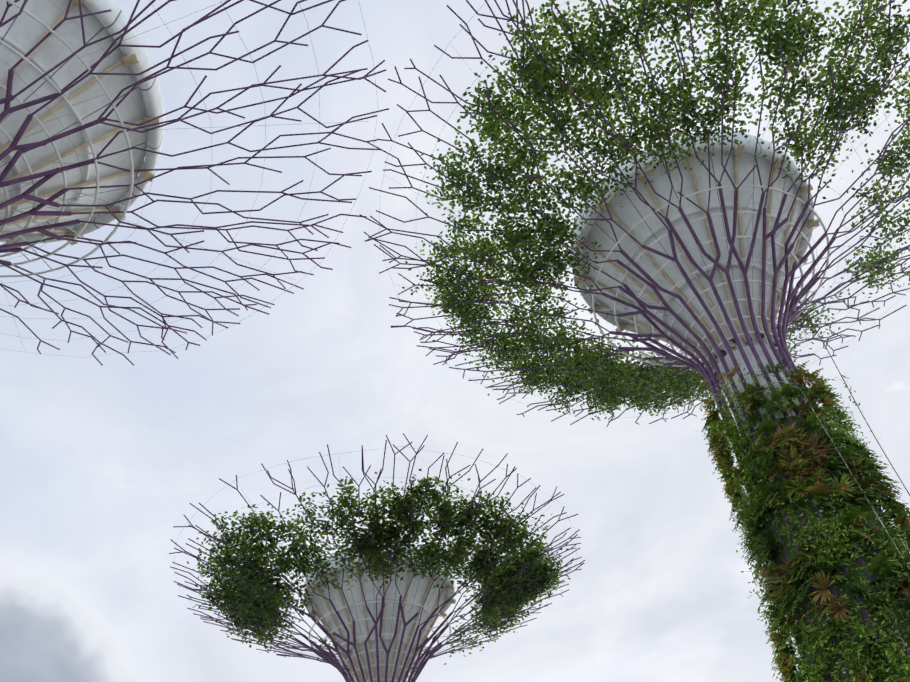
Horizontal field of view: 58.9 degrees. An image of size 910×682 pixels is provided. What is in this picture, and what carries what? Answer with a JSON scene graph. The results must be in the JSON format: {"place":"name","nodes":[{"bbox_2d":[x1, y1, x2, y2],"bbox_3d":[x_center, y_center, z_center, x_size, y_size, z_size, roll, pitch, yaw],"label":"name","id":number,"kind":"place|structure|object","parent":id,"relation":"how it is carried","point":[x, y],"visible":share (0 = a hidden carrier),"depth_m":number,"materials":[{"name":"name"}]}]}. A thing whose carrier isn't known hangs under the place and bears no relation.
{"place":"outdoors","nodes":[
{"label":"outdoors","id":0,"kind":"place"},
{"bbox_2d":[304,560,455,681],"bbox_3d":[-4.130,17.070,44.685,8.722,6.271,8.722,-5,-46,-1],"label":"ribs","id":1,"kind":"object","parent":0,"point":[447,587],"visible":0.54,"depth_m":43.94,"materials":[{"name":"metal"}]},
{"bbox_2d":[0,0,909,681],"label":"sky","id":2,"kind":"structure","parent":0,"point":[99,464],"materials":[{"name":"white"}]},
{"bbox_2d":[738,415,909,681],"bbox_3d":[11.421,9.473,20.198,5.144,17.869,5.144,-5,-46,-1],"label":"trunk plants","id":3,"kind":"object","parent":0,"point":[904,624],"visible":0.17,"depth_m":21.58,"materials":[{"name":"green plant"}]},
{"label":"ground","id":4,"kind":"structure","parent":0,"visible":0},
{"bbox_2d":[0,0,164,242],"bbox_3d":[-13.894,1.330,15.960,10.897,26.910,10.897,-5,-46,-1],"label":"supertree","id":5,"kind":"object","parent":4,"relation":"on","point":[23,33],"visible":0.56,"depth_m":23.67,"materials":[{"name":"concrete"}]},
{"bbox_2d":[0,0,147,277],"bbox_3d":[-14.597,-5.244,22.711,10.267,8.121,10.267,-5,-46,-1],"label":"hoop rings","id":6,"kind":"object","parent":5,"relation":"attached to","point":[4,88],"visible":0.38,"depth_m":23.19,"materials":[{"name":"metal"}]},
{"bbox_2d":[0,0,159,244],"bbox_3d":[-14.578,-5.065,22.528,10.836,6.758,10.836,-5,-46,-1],"label":"ribs","id":7,"kind":"object","parent":5,"relation":"on","point":[130,59],"visible":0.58,"depth_m":24.00,"materials":[{"name":"metal"}]},
{"bbox_2d":[0,0,388,365],"bbox_3d":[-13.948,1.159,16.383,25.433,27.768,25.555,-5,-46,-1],"label":"steel branches","id":8,"kind":"object","parent":4,"relation":"on","point":[22,148],"visible":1,"depth_m":25.22,"materials":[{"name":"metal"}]},
{"bbox_2d":[0,0,377,356],"bbox_3d":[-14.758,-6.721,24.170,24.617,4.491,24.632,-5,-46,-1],"label":"wire cables","id":9,"kind":"object","parent":8,"relation":"attached to","point":[153,179],"visible":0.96,"depth_m":27.00,"materials":[{"name":"grey metal"}]},
{"bbox_2d":[169,433,584,681],"bbox_3d":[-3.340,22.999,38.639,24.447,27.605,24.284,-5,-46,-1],"label":"steel branches","id":10,"kind":"object","parent":4,"relation":"on","point":[325,656],"visible":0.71,"depth_m":43.34,"materials":[{"name":"purple metal"}]},
{"bbox_2d":[174,446,576,663],"bbox_3d":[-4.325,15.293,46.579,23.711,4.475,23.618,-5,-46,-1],"label":"wire cables","id":11,"kind":"object","parent":10,"relation":"attached to","point":[365,573],"visible":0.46,"depth_m":43.61,"materials":[{"name":"grey metal"}]},
{"bbox_2d":[187,469,570,681],"bbox_3d":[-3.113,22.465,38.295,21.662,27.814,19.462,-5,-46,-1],"label":"supertree","id":12,"kind":"object","parent":10,"relation":"attached to","point":[501,577],"depth_m":43.32},
{"bbox_2d":[308,577,450,681],"bbox_3d":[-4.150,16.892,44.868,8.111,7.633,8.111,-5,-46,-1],"label":"hoop rings","id":13,"kind":"object","parent":10,"relation":"attached to","point":[384,617],"visible":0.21,"depth_m":42.95,"materials":[{"name":"grey metal"}]},
{"bbox_2d":[360,0,909,681],"bbox_3d":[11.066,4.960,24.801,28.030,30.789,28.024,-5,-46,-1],"label":"steel branches","id":14,"kind":"object","parent":4,"relation":"on","point":[780,338],"visible":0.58,"depth_m":29.43,"materials":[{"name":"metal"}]},
{"bbox_2d":[379,0,909,418],"bbox_3d":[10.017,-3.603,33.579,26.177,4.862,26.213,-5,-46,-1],"label":"wire cables","id":15,"kind":"object","parent":14,"relation":"attached to","point":[641,187],"visible":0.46,"depth_m":30.69,"materials":[{"name":"grey metal"}]},
{"bbox_2d":[402,0,909,434],"bbox_3d":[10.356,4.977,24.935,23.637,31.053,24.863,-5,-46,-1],"label":"supertree","id":16,"kind":"object","parent":14,"relation":"attached to","point":[582,188],"depth_m":30.17},
{"bbox_2d":[574,144,818,379],"bbox_3d":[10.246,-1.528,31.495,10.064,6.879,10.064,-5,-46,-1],"label":"ribs","id":17,"kind":"object","parent":16,"relation":"attached to","point":[776,164],"visible":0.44,"depth_m":30.50,"materials":[{"name":"metal"}]},
{"bbox_2d":[747,300,909,569],"bbox_3d":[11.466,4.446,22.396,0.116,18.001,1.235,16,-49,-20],"label":"cable","id":18,"kind":"object","parent":17,"relation":"hanging from","point":[832,442],"visible":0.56,"depth_m":23.62,"materials":[{"name":"grey metal"}]},
{"bbox_2d":[715,333,776,376],"bbox_3d":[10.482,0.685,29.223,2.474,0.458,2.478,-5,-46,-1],"label":"light fixtures","id":19,"kind":"object","parent":16,"relation":"attached to","point":[761,334],"visible":0.15,"depth_m":28.53,"materials":[{"name":"black metal"}]},
{"bbox_2d":[582,151,829,396],"bbox_3d":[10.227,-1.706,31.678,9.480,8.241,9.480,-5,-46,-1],"label":"hoop rings","id":20,"kind":"object","parent":14,"relation":"attached to","point":[696,271],"visible":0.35,"depth_m":29.82,"materials":[{"name":"metal"}]},
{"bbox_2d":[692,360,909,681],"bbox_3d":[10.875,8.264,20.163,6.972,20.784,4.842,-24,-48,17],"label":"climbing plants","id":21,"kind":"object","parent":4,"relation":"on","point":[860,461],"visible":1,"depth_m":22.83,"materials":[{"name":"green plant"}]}
]}

